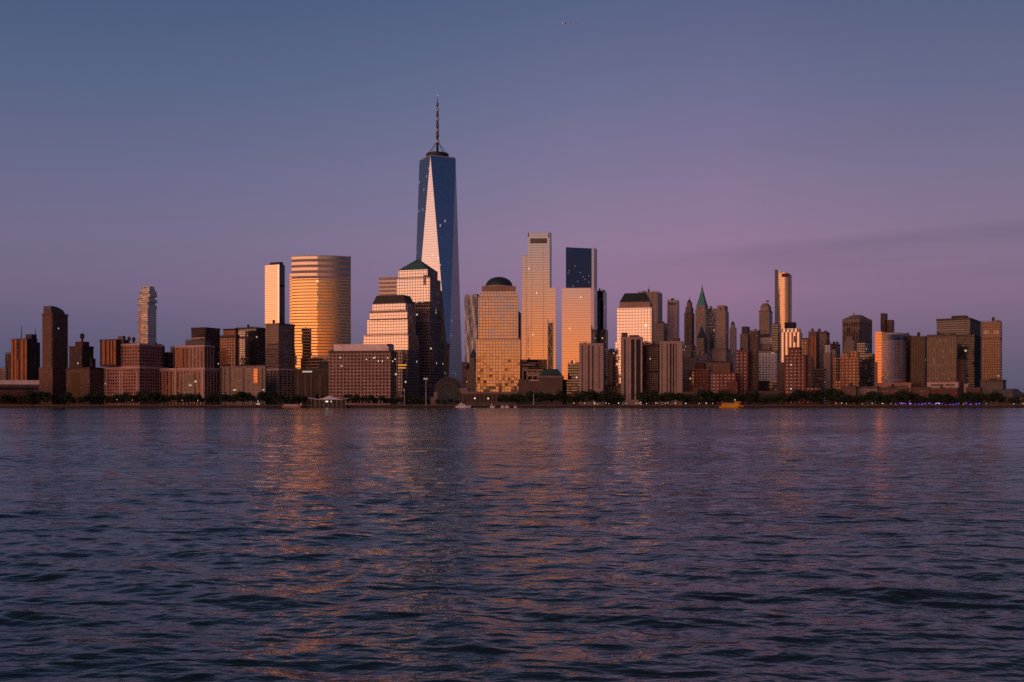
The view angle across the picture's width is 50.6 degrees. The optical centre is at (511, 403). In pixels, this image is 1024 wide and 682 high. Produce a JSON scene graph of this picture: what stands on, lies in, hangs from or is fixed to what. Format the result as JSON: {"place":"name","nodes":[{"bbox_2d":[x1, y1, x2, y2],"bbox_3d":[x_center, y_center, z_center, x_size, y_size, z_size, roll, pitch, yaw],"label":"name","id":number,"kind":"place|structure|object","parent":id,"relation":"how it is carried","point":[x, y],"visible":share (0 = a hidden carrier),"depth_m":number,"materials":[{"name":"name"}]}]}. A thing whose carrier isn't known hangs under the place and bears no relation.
{"place":"outdoors","nodes":[
{"label":"outdoors","id":0,"kind":"place"},
{"bbox_2d":[464,294,479,362],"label":"rippled tower","id":1,"kind":"structure","parent":0,"point":[471,316],"depth_m":2506.26,"materials":[{"name":"metal"}]},
{"bbox_2d":[0,408,1023,681],"bbox_3d":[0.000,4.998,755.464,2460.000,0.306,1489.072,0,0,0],"label":"river","id":2,"kind":"structure","parent":0,"point":[510,544],"depth_m":38.50,"materials":[{"name":"blue liquid"}]},
{"bbox_2d":[309,396,348,407],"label":"ferry canopy","id":3,"kind":"object","parent":2,"relation":"on","point":[329,402],"visible":1,"depth_m":1378.00,"materials":[{"name":"fabric"}]},
{"bbox_2d":[719,401,743,407],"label":"passenger boat","id":4,"kind":"object","parent":2,"relation":"on","point":[730,404],"visible":0.92,"depth_m":1307.22,"materials":[{"name":"yellow paint"}]},
{"bbox_2d":[0,0,1023,391],"label":"sky","id":5,"kind":"structure","parent":0,"point":[869,154],"materials":[{"name":"purple"}]},
{"label":"ground","id":6,"kind":"structure","parent":0,"visible":0},
{"bbox_2d":[0,367,7,379],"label":"grey block","id":7,"kind":"structure","parent":6,"relation":"on","point":[3,373],"depth_m":1622.09,"materials":[{"name":"stone"}]},
{"bbox_2d":[5,352,10,379],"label":"brown block","id":8,"kind":"structure","parent":6,"relation":"on","point":[8,360],"depth_m":1782.40,"materials":[{"name":"brick"}]},
{"bbox_2d":[0,380,38,404],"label":"market hall","id":9,"kind":"structure","parent":6,"relation":"on","point":[15,388],"depth_m":1428.13,"materials":[{"name":"brown stone"}]},
{"bbox_2d":[11,325,39,379],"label":"striped tower","id":10,"kind":"structure","parent":6,"relation":"on","point":[25,358],"depth_m":1708.67,"materials":[{"name":"brick"}]},
{"bbox_2d":[39,306,67,404],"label":"brick tower","id":11,"kind":"structure","parent":6,"relation":"on","point":[52,375],"depth_m":1505.95,"materials":[{"name":"brown brick"}]},
{"bbox_2d":[66,333,102,404],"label":"dark block","id":12,"kind":"structure","parent":6,"relation":"on","point":[83,374],"depth_m":1491.91,"materials":[{"name":"brown brick"}]},
{"bbox_2d":[99,336,165,404],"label":"apartment block","id":13,"kind":"structure","parent":6,"relation":"on","point":[127,366],"depth_m":1489.98,"materials":[{"name":"brick"}]},
{"bbox_2d":[136,286,156,343],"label":"stacked tower","id":14,"kind":"structure","parent":6,"relation":"on","point":[147,318],"depth_m":2307.21,"materials":[{"name":"grey glass"}]},
{"bbox_2d":[155,343,172,367],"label":"plum block","id":15,"kind":"structure","parent":6,"relation":"on","point":[167,359],"depth_m":1660.63,"materials":[{"name":"black glass"}]},
{"bbox_2d":[159,338,219,404],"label":"apartment block","id":16,"kind":"structure","parent":6,"relation":"on","point":[194,371],"depth_m":1490.57,"materials":[{"name":"brick"}]},
{"bbox_2d":[191,327,219,367],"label":"brown tower","id":17,"kind":"structure","parent":6,"relation":"on","point":[212,335],"depth_m":1614.13,"materials":[{"name":"brick"}]},
{"bbox_2d":[220,328,239,365],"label":"orange block","id":18,"kind":"structure","parent":6,"relation":"on","point":[229,346],"depth_m":1695.80,"materials":[{"name":"brick"}]},
{"bbox_2d":[220,365,266,404],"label":"beige block","id":19,"kind":"structure","parent":6,"relation":"on","point":[247,379],"depth_m":1481.23,"materials":[{"name":"stone"}]},
{"bbox_2d":[236,324,264,365],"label":"dark glass tower","id":20,"kind":"structure","parent":6,"relation":"on","point":[251,345],"depth_m":1725.61,"materials":[{"name":"glass"}]},
{"bbox_2d":[265,262,284,323],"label":"slim glass tower","id":21,"kind":"structure","parent":6,"relation":"on","point":[275,291],"depth_m":1957.63,"materials":[{"name":"beige glass"}]},
{"bbox_2d":[265,319,294,404],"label":"tan tower","id":22,"kind":"structure","parent":6,"relation":"on","point":[280,351],"depth_m":1510.75,"materials":[{"name":"stone"}]},
{"bbox_2d":[294,368,328,404],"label":"dark hall","id":23,"kind":"structure","parent":6,"relation":"on","point":[310,383],"depth_m":1481.59,"materials":[{"name":"metal"}]},
{"bbox_2d":[290,255,350,368],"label":"curved tower","id":24,"kind":"structure","parent":6,"relation":"on","point":[320,302],"depth_m":1572.61,"materials":[{"name":"gold glass"}]},
{"bbox_2d":[328,344,406,404],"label":"grid block","id":25,"kind":"structure","parent":6,"relation":"on","point":[375,370],"depth_m":1462.76,"materials":[{"name":"brown stone"}]},
{"bbox_2d":[378,277,397,295],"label":"banded block","id":26,"kind":"structure","parent":6,"relation":"on","point":[387,285],"depth_m":1956.42,"materials":[{"name":"stone"}]},
{"bbox_2d":[363,295,419,404],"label":"stepped tower","id":27,"kind":"structure","parent":6,"relation":"on","point":[391,320],"depth_m":1574.44,"materials":[{"name":"glass"}]},
{"bbox_2d":[397,259,443,404],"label":"pyramid tower","id":28,"kind":"structure","parent":6,"relation":"on","point":[418,282],"depth_m":1637.76,"materials":[{"name":"stone"}]},
{"bbox_2d":[416,95,461,382],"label":"spired skyscraper","id":29,"kind":"structure","parent":6,"relation":"on","point":[437,237],"depth_m":1824.23,"materials":[{"name":"blue glass"}]},
{"bbox_2d":[431,377,463,404],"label":"arched atrium","id":30,"kind":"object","parent":6,"relation":"on","point":[446,388],"visible":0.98,"depth_m":1470.00,"materials":[{"name":"metal"}]},
{"bbox_2d":[440,386,457,404],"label":"window","id":31,"kind":"structure","parent":30,"relation":"in","point":[447,392],"depth_m":1469.51,"materials":[{"name":"grey glass"}]},
{"bbox_2d":[462,362,468,387],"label":"block","id":32,"kind":"structure","parent":6,"relation":"on","point":[465,366],"depth_m":2251.50,"materials":[{"name":"red brick"}]},
{"bbox_2d":[466,348,475,391],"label":"gothic tower","id":33,"kind":"structure","parent":6,"relation":"on","point":[471,378],"depth_m":2150.83,"materials":[{"name":"grey stone"}]},
{"bbox_2d":[459,388,518,404],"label":"plaza arcade","id":34,"kind":"object","parent":6,"relation":"on","point":[468,397],"visible":0.78,"depth_m":1464.38,"materials":[{"name":"brown stone"}]},
{"bbox_2d":[476,277,519,391],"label":"domed tower","id":35,"kind":"structure","parent":6,"relation":"on","point":[497,355],"depth_m":1552.17,"materials":[{"name":"beige stone"}]},
{"bbox_2d":[518,312,520,378],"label":"dark slab","id":36,"kind":"structure","parent":6,"relation":"on","point":[519,325],"depth_m":1800.04,"materials":[{"name":"brown glass"}]},
{"bbox_2d":[518,369,542,404],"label":"stone block","id":37,"kind":"structure","parent":6,"relation":"on","point":[526,385],"depth_m":1516.00,"materials":[{"name":"brown stone"}]},
{"bbox_2d":[521,232,555,378],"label":"notched tower","id":38,"kind":"structure","parent":6,"relation":"on","point":[538,321],"depth_m":1905.60,"materials":[{"name":"beige glass"}]},
{"bbox_2d":[538,369,563,404],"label":"copper hall","id":39,"kind":"structure","parent":6,"relation":"on","point":[551,381],"depth_m":1506.69,"materials":[{"name":"brown stone"}]},
{"bbox_2d":[555,389,566,404],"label":"tree","id":40,"kind":"object","parent":6,"relation":"on","point":[559,394],"visible":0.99,"depth_m":1419.26,"materials":[{"name":"green plant"}]},
{"bbox_2d":[563,358,578,404],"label":"teal block","id":41,"kind":"structure","parent":6,"relation":"on","point":[570,385],"depth_m":1533.44,"materials":[{"name":"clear glass"}]},
{"bbox_2d":[562,247,596,378],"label":"two tone tower","id":42,"kind":"structure","parent":6,"relation":"on","point":[579,308],"depth_m":1892.23,"materials":[{"name":"beige glass"}]},
{"bbox_2d":[579,389,595,404],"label":"tree","id":43,"kind":"object","parent":6,"relation":"on","point":[590,393],"visible":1,"depth_m":1410.00,"materials":[{"name":"green plant"}]},
{"bbox_2d":[579,342,604,404],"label":"apartment tower","id":44,"kind":"structure","parent":6,"relation":"on","point":[592,365],"depth_m":1470.64,"materials":[{"name":"concrete"}]},
{"bbox_2d":[597,288,607,385],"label":"black slab","id":45,"kind":"structure","parent":6,"relation":"on","point":[602,333],"depth_m":2001.18,"materials":[{"name":"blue glass"}]},
{"bbox_2d":[598,387,614,404],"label":"tree","id":46,"kind":"object","parent":6,"relation":"on","point":[609,393],"visible":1,"depth_m":1415.08,"materials":[{"name":"green plant"}]},
{"bbox_2d":[607,349,614,385],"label":"crowned block","id":47,"kind":"structure","parent":6,"relation":"on","point":[610,366],"depth_m":1640.71,"materials":[{"name":"brick"}]},
{"bbox_2d":[605,382,620,404],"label":"brown block","id":48,"kind":"structure","parent":6,"relation":"on","point":[616,390],"depth_m":1501.34,"materials":[{"name":"brick"}]},
{"bbox_2d":[621,333,642,404],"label":"apartment tower","id":49,"kind":"structure","parent":6,"relation":"on","point":[631,366],"depth_m":1477.12,"materials":[{"name":"concrete"}]},
{"bbox_2d":[615,293,653,385],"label":"flat cut tower","id":50,"kind":"structure","parent":6,"relation":"on","point":[635,313],"depth_m":1569.30,"materials":[{"name":"glass"}]},
{"bbox_2d":[635,390,649,401],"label":"tree","id":51,"kind":"object","parent":6,"relation":"on","point":[642,396],"visible":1,"depth_m":1412.90,"materials":[{"name":"green plant"}]},
{"bbox_2d":[638,289,661,322],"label":"brown slab","id":52,"kind":"structure","parent":6,"relation":"on","point":[655,298],"depth_m":1953.63,"materials":[{"name":"brick"}]},
{"bbox_2d":[643,342,659,404],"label":"dark apartment block","id":53,"kind":"structure","parent":6,"relation":"on","point":[651,366],"depth_m":1502.46,"materials":[{"name":"brown glass"}]},
{"bbox_2d":[654,320,666,343],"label":"rooftop block","id":54,"kind":"structure","parent":6,"relation":"on","point":[660,330],"depth_m":1803.47,"materials":[{"name":"brown stone"}]},
{"bbox_2d":[660,338,683,404],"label":"apartment tower","id":55,"kind":"structure","parent":6,"relation":"on","point":[672,365],"depth_m":1465.14,"materials":[{"name":"concrete"}]},
{"bbox_2d":[667,297,678,340],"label":"slim white tower","id":56,"kind":"structure","parent":6,"relation":"on","point":[672,317],"depth_m":2053.67,"materials":[{"name":"brown stone"}]},
{"bbox_2d":[684,296,694,357],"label":"deco tower","id":57,"kind":"structure","parent":6,"relation":"on","point":[689,329],"depth_m":2333.84,"materials":[{"name":"brown stone"}]},
{"bbox_2d":[684,351,698,391],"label":"brown stepped block","id":58,"kind":"structure","parent":6,"relation":"on","point":[690,361],"depth_m":1644.84,"materials":[{"name":"grey stone"}]},
{"bbox_2d":[682,387,709,404],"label":"plum row","id":59,"kind":"object","parent":6,"relation":"on","point":[693,393],"visible":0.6,"depth_m":1454.29,"materials":[{"name":"brick"}]},
{"bbox_2d":[689,362,710,391],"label":"red gabled block","id":60,"kind":"structure","parent":6,"relation":"on","point":[699,376],"depth_m":1495.09,"materials":[{"name":"brick"}]},
{"bbox_2d":[693,287,710,353],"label":"green spire tower","id":61,"kind":"structure","parent":6,"relation":"on","point":[701,315],"depth_m":2287.54,"materials":[{"name":"grey stone"}]},
{"bbox_2d":[696,327,707,353],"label":"pyramid block","id":62,"kind":"structure","parent":6,"relation":"on","point":[701,339],"depth_m":1983.89,"materials":[{"name":"grey stone"}]},
{"bbox_2d":[693,351,710,363],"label":"pale roofed block","id":63,"kind":"structure","parent":6,"relation":"on","point":[703,357],"depth_m":1724.08,"materials":[{"name":"grey stone"}]},
{"bbox_2d":[708,306,716,362],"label":"black tower","id":64,"kind":"structure","parent":6,"relation":"on","point":[712,328],"depth_m":2422.40,"materials":[{"name":"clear glass"}]},
{"bbox_2d":[712,305,730,362],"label":"limestone tower","id":65,"kind":"structure","parent":6,"relation":"on","point":[721,351],"depth_m":2023.20,"materials":[{"name":"stone"}]},
{"bbox_2d":[710,359,737,404],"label":"brick block","id":66,"kind":"structure","parent":6,"relation":"on","point":[723,375],"depth_m":1462.53,"materials":[{"name":"brick"}]},
{"bbox_2d":[730,321,736,371],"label":"slim pale tower","id":67,"kind":"structure","parent":6,"relation":"on","point":[733,339],"depth_m":2102.26,"materials":[{"name":"grey stone"}]},
{"bbox_2d":[736,347,749,404],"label":"brick residential tower","id":68,"kind":"structure","parent":6,"relation":"on","point":[743,368],"depth_m":1482.64,"materials":[{"name":"brown brick"}]},
{"bbox_2d":[740,326,749,350],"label":"capped block","id":69,"kind":"structure","parent":6,"relation":"on","point":[745,339],"depth_m":2004.33,"materials":[{"name":"brown stone"}]},
{"bbox_2d":[744,389,758,404],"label":"tree","id":70,"kind":"object","parent":6,"relation":"on","point":[753,394],"visible":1,"depth_m":1416.41,"materials":[{"name":"green plant"}]},
{"bbox_2d":[750,350,758,389],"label":"brown residential block","id":71,"kind":"structure","parent":6,"relation":"on","point":[754,370],"depth_m":1502.19,"materials":[{"name":"brick"}]},
{"bbox_2d":[750,329,759,352],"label":"tan block","id":72,"kind":"structure","parent":6,"relation":"on","point":[754,339],"depth_m":1952.73,"materials":[{"name":"brown brick"}]},
{"bbox_2d":[759,300,772,350],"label":"flagged tower","id":73,"kind":"structure","parent":6,"relation":"on","point":[765,320],"depth_m":2053.34,"materials":[{"name":"stone"}]},
{"bbox_2d":[749,390,784,404],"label":"building","id":74,"kind":"structure","parent":6,"relation":"on","point":[762,393],"depth_m":1477.58,"materials":[{"name":"brick"}]},
{"bbox_2d":[758,347,778,390],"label":"white gridded block","id":75,"kind":"structure","parent":6,"relation":"on","point":[768,370],"depth_m":1565.40,"materials":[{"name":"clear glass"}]},
{"bbox_2d":[772,323,780,361],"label":"dark sliver tower","id":76,"kind":"structure","parent":6,"relation":"on","point":[776,329],"depth_m":1783.00,"materials":[{"name":"grey glass"}]},
{"bbox_2d":[775,270,791,331],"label":"slender skyscraper","id":77,"kind":"structure","parent":6,"relation":"on","point":[783,297],"depth_m":2251.50,"materials":[{"name":"silver glass"}]},
{"bbox_2d":[778,322,801,404],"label":"orange ribbed tower","id":78,"kind":"structure","parent":6,"relation":"on","point":[790,334],"depth_m":1767.72,"materials":[{"name":"brown brick"}]},
{"bbox_2d":[789,387,804,404],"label":"tree","id":79,"kind":"object","parent":6,"relation":"on","point":[796,394],"visible":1,"depth_m":1413.29,"materials":[{"name":"green plant"}]},
{"bbox_2d":[785,347,813,404],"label":"tall brick block","id":80,"kind":"structure","parent":6,"relation":"on","point":[799,369],"depth_m":1457.04,"materials":[{"name":"brick"}]},
{"bbox_2d":[801,338,807,354],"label":"lit stone block","id":81,"kind":"structure","parent":6,"relation":"on","point":[804,346],"depth_m":1741.62,"materials":[{"name":"orange brick"}]},
{"bbox_2d":[808,328,818,368],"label":"orange edged tower","id":82,"kind":"structure","parent":6,"relation":"on","point":[813,344],"depth_m":1702.41,"materials":[{"name":"brown brick"}]},
{"bbox_2d":[806,384,821,404],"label":"pale block","id":83,"kind":"structure","parent":6,"relation":"on","point":[808,402],"depth_m":1444.91,"materials":[{"name":"red brick"}]},
{"bbox_2d":[814,369,825,404],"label":"dark midrise","id":84,"kind":"structure","parent":6,"relation":"on","point":[819,378],"depth_m":1542.89,"materials":[{"name":"brown glass"}]},
{"bbox_2d":[816,328,829,368],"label":"grey slab","id":85,"kind":"structure","parent":6,"relation":"on","point":[824,337],"depth_m":1843.51,"materials":[{"name":"stone"}]},
{"bbox_2d":[821,388,835,404],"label":"tree","id":86,"kind":"object","parent":6,"relation":"on","point":[827,392],"visible":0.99,"depth_m":1416.40,"materials":[{"name":"green plant"}]},
{"bbox_2d":[824,340,836,404],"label":"pale slim block","id":87,"kind":"structure","parent":6,"relation":"on","point":[830,354],"depth_m":1610.83,"materials":[{"name":"stone"}]},
{"bbox_2d":[833,351,859,404],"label":"orange brick block","id":88,"kind":"structure","parent":6,"relation":"on","point":[846,369],"depth_m":1516.31,"materials":[{"name":"orange brick"}]},
{"bbox_2d":[842,337,856,353],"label":"stepped stone block","id":89,"kind":"structure","parent":6,"relation":"on","point":[849,344],"depth_m":1727.47,"materials":[{"name":"stone"}]},
{"bbox_2d":[841,383,857,404],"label":"brick row","id":90,"kind":"object","parent":6,"relation":"on","point":[851,389],"visible":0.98,"depth_m":1428.31,"materials":[{"name":"brown brick"}]},
{"bbox_2d":[842,313,871,352],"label":"ribbed tower","id":91,"kind":"structure","parent":6,"relation":"on","point":[858,328],"depth_m":1944.67,"materials":[{"name":"stone"}]},
{"bbox_2d":[857,341,874,386],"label":"teal midrise","id":92,"kind":"structure","parent":6,"relation":"on","point":[867,368],"depth_m":1605.59,"materials":[{"name":"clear glass"}]},
{"bbox_2d":[857,383,908,404],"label":"red row","id":93,"kind":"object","parent":6,"relation":"on","point":[884,391],"depth_m":1440.03,"materials":[{"name":"red brick"}]},
{"bbox_2d":[881,313,893,332],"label":"twin brick shafts","id":94,"kind":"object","parent":6,"relation":"on","point":[887,325],"visible":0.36,"depth_m":2053.47,"materials":[{"name":"brown brick"}]},
{"bbox_2d":[875,332,911,402],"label":"curved hotel","id":95,"kind":"structure","parent":6,"relation":"on","point":[890,359],"depth_m":1548.69,"materials":[{"name":"grey glass"}]},
{"bbox_2d":[897,389,912,404],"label":"tree","id":96,"kind":"object","parent":6,"relation":"on","point":[904,396],"visible":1,"depth_m":1413.40,"materials":[{"name":"green plant"}]},
{"bbox_2d":[906,332,912,381],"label":"dark shoulder block","id":97,"kind":"structure","parent":6,"relation":"on","point":[908,336],"depth_m":1601.95,"materials":[{"name":"brick"}]},
{"bbox_2d":[910,332,926,385],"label":"brown ribbed block","id":98,"kind":"structure","parent":6,"relation":"on","point":[918,358],"depth_m":1565.29,"materials":[{"name":"stone"}]},
{"bbox_2d":[910,382,929,404],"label":"building","id":99,"kind":"structure","parent":6,"relation":"on","point":[920,390],"depth_m":1449.65,"materials":[{"name":"brick"}]},
{"bbox_2d":[927,332,959,404],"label":"tan ribbed block","id":100,"kind":"structure","parent":6,"relation":"on","point":[942,359],"depth_m":1507.75,"materials":[{"name":"beige concrete"}]},
{"bbox_2d":[930,385,959,404],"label":"dark row","id":101,"kind":"object","parent":6,"relation":"on","point":[953,391],"visible":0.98,"depth_m":1437.90,"materials":[{"name":"red brick"}]},
{"bbox_2d":[936,315,980,387],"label":"overhanging slab","id":102,"kind":"structure","parent":6,"relation":"on","point":[966,329],"depth_m":1687.78,"materials":[{"name":"brown glass"}]},
{"bbox_2d":[958,355,968,404],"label":"brick infill","id":103,"kind":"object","parent":6,"relation":"on","point":[962,372],"visible":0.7,"depth_m":1532.31,"materials":[{"name":"brown brick"}]},
{"bbox_2d":[966,387,982,404],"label":"building","id":104,"kind":"structure","parent":6,"relation":"on","point":[976,390],"depth_m":1444.74,"materials":[{"name":"red brick"}]},
{"bbox_2d":[981,317,1001,379],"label":"tan end tower","id":105,"kind":"structure","parent":6,"relation":"on","point":[991,350],"depth_m":1606.32,"materials":[{"name":"brown stone"}]},
{"bbox_2d":[980,378,1005,404],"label":"grey base block","id":106,"kind":"structure","parent":6,"relation":"on","point":[988,386],"depth_m":1509.68,"materials":[{"name":"stone"}]},
{"bbox_2d":[990,391,1006,404],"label":"tree","id":107,"kind":"object","parent":6,"relation":"on","point":[996,395],"visible":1,"depth_m":1413.37,"materials":[{"name":"green plant"}]},
{"bbox_2d":[1002,389,1023,404],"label":"pavilion","id":108,"kind":"structure","parent":6,"relation":"on","point":[1012,393],"depth_m":1436.53,"materials":[{"name":"stone"}]},
{"bbox_3d":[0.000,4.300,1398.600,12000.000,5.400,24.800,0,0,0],"label":"pavement","id":109,"kind":"structure","parent":0,"visible":0},
{"bbox_2d":[0,405,1023,407],"bbox_3d":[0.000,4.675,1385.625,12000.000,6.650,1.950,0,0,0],"label":"seawall","id":110,"kind":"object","parent":109,"relation":"on","point":[520,406],"visible":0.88,"depth_m":1385.00,"materials":[{"name":"concrete"}]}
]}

